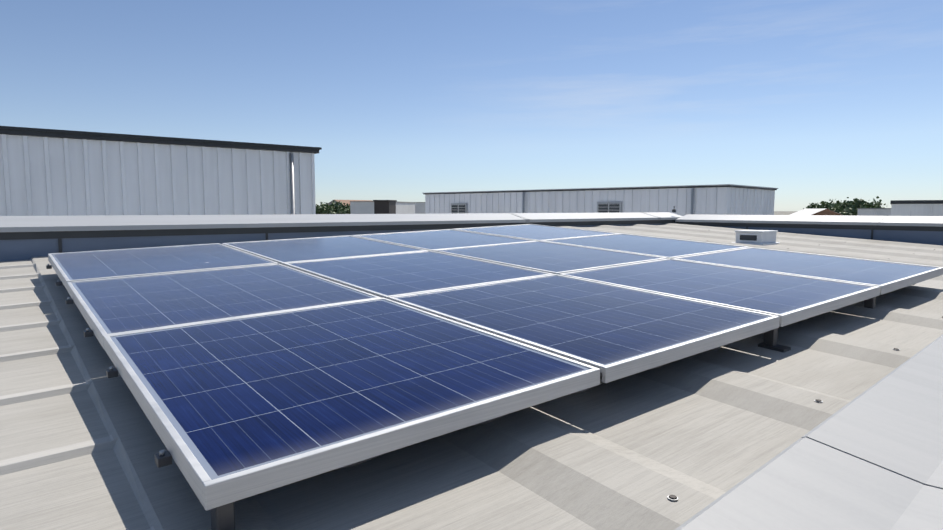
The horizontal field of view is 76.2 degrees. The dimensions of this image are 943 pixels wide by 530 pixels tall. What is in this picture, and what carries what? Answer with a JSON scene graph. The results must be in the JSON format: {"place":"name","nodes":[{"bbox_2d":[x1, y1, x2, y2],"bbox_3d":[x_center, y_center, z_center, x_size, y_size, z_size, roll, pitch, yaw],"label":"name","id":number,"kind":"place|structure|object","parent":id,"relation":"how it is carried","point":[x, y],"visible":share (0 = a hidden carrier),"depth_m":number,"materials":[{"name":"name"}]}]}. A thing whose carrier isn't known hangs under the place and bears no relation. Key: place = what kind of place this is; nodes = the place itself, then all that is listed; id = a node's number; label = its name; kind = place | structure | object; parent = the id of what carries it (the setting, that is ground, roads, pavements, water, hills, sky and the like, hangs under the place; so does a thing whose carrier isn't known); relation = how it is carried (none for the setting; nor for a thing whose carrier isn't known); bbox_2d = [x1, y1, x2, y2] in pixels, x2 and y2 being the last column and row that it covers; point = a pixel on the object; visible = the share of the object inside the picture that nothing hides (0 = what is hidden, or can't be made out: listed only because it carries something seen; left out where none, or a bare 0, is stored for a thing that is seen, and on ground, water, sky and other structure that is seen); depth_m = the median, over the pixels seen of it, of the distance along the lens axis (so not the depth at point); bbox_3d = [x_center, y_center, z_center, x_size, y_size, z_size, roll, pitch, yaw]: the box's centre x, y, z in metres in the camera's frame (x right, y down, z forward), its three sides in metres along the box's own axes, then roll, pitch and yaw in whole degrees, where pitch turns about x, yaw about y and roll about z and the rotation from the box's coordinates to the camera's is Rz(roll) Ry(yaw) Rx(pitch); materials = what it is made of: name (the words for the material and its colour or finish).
{"place":"outdoors","nodes":[
{"label":"outdoors","id":0,"kind":"place"},
{"bbox_2d":[0,126,321,215],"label":"building","id":1,"kind":"structure","parent":0,"point":[49,172],"depth_m":12.42,"materials":[{"name":"metal"}]},
{"bbox_2d":[316,202,337,213],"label":"tree","id":2,"kind":"object","parent":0,"point":[324,209],"visible":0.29,"depth_m":198.24,"materials":[{"name":"green plant"}]},
{"bbox_2d":[319,200,347,213],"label":"tree","id":3,"kind":"object","parent":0,"point":[337,207],"visible":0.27,"depth_m":214.42,"materials":[{"name":"green plant"}]},
{"bbox_2d":[338,202,350,213],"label":"tree","id":4,"kind":"object","parent":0,"point":[347,207],"visible":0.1,"depth_m":232.99,"materials":[{"name":"green plant"}]},
{"bbox_2d":[373,200,396,213],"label":"building","id":5,"kind":"structure","parent":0,"point":[384,206],"depth_m":68.71,"materials":[{"name":"grey"}]},
{"bbox_2d":[0,0,942,210],"label":"sky","id":6,"kind":"structure","parent":0,"point":[812,101],"materials":[{"name":"blue"}]},
{"bbox_2d":[423,184,777,215],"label":"building","id":7,"kind":"structure","parent":0,"point":[725,199],"depth_m":23.93,"materials":[{"name":"grey metal"}]},
{"bbox_2d":[774,211,797,214],"bbox_3d":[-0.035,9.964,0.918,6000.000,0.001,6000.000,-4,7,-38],"label":"ground","id":8,"kind":"structure","parent":0,"point":[783,212],"depth_m":1791.66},
{"bbox_2d":[328,200,371,206],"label":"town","id":9,"kind":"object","parent":8,"relation":"on","point":[344,201],"visible":0.06,"depth_m":242.07},
{"bbox_2d":[350,201,415,213],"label":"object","id":10,"kind":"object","parent":8,"relation":"on","point":[361,207],"depth_m":187.63,"materials":[{"name":"grey"}]},
{"bbox_2d":[415,202,424,213],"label":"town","id":11,"kind":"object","parent":8,"relation":"on","point":[419,207],"visible":0.04,"depth_m":244.19,"materials":[{"name":"grey"}]},
{"bbox_2d":[857,208,890,215],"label":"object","id":12,"kind":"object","parent":8,"relation":"on","point":[874,211],"visible":0.12,"depth_m":144.85,"materials":[{"name":"grey metal"}]},
{"bbox_2d":[803,203,817,208],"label":"tree","id":13,"kind":"object","parent":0,"point":[812,206],"visible":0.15,"depth_m":255.97,"materials":[{"name":"green plant"}]},
{"bbox_2d":[790,209,843,215],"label":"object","id":14,"kind":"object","parent":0,"point":[816,212],"visible":0.08,"depth_m":114.29,"materials":[{"name":"grey"}]},
{"bbox_2d":[815,201,836,209],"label":"tree","id":15,"kind":"object","parent":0,"point":[823,204],"visible":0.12,"depth_m":226.84,"materials":[{"name":"green plant"}]},
{"bbox_2d":[829,197,859,214],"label":"tree","id":16,"kind":"object","parent":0,"point":[839,207],"visible":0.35,"depth_m":200.99,"materials":[{"name":"green plant"}]},
{"bbox_2d":[839,198,878,215],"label":"tree","id":17,"kind":"object","parent":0,"point":[852,210],"visible":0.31,"depth_m":186.41,"materials":[{"name":"green plant"}]},
{"bbox_2d":[860,196,885,207],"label":"tree","id":18,"kind":"object","parent":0,"point":[879,203],"visible":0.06,"depth_m":219.95,"materials":[{"name":"green plant"}]},
{"bbox_2d":[890,200,942,215],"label":"building","id":19,"kind":"structure","parent":0,"point":[916,207],"depth_m":33.43,"materials":[{"name":"grey metal"}]},
{"bbox_3d":[-10.528,5.600,0.873,44.000,8.700,14.200,-4,7,-38],"label":"building","id":20,"kind":"object","parent":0,"visible":0},
{"bbox_2d":[0,206,942,529],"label":"parapets","id":21,"kind":"structure","parent":20,"relation":"on","point":[870,458],"depth_m":1.12,"materials":[{"name":"metal"}]},
{"bbox_2d":[0,223,942,529],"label":"roof deck","id":22,"kind":"structure","parent":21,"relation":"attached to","point":[80,443],"depth_m":1.66,"materials":[{"name":"grey metal"}]},
{"bbox_2d":[46,224,942,529],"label":"solar array","id":23,"kind":"object","parent":22,"relation":"on","point":[248,368],"visible":0.98,"depth_m":2.35,"materials":[{"name":"glass"}]},
{"bbox_2d":[732,230,779,245],"bbox_3d":[3.347,-0.322,7.075,0.460,0.170,0.400,-4,7,-38],"label":"roof vent","id":24,"kind":"object","parent":22,"relation":"on","point":[760,237],"visible":0.88,"depth_m":6.95,"materials":[{"name":"silver metal"}]},
{"bbox_2d":[656,224,942,500],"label":"roof screws","id":25,"kind":"object","parent":22,"relation":"attached to","point":[672,497],"visible":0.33,"depth_m":1.33,"materials":[{"name":"grey metal"}]}
]}

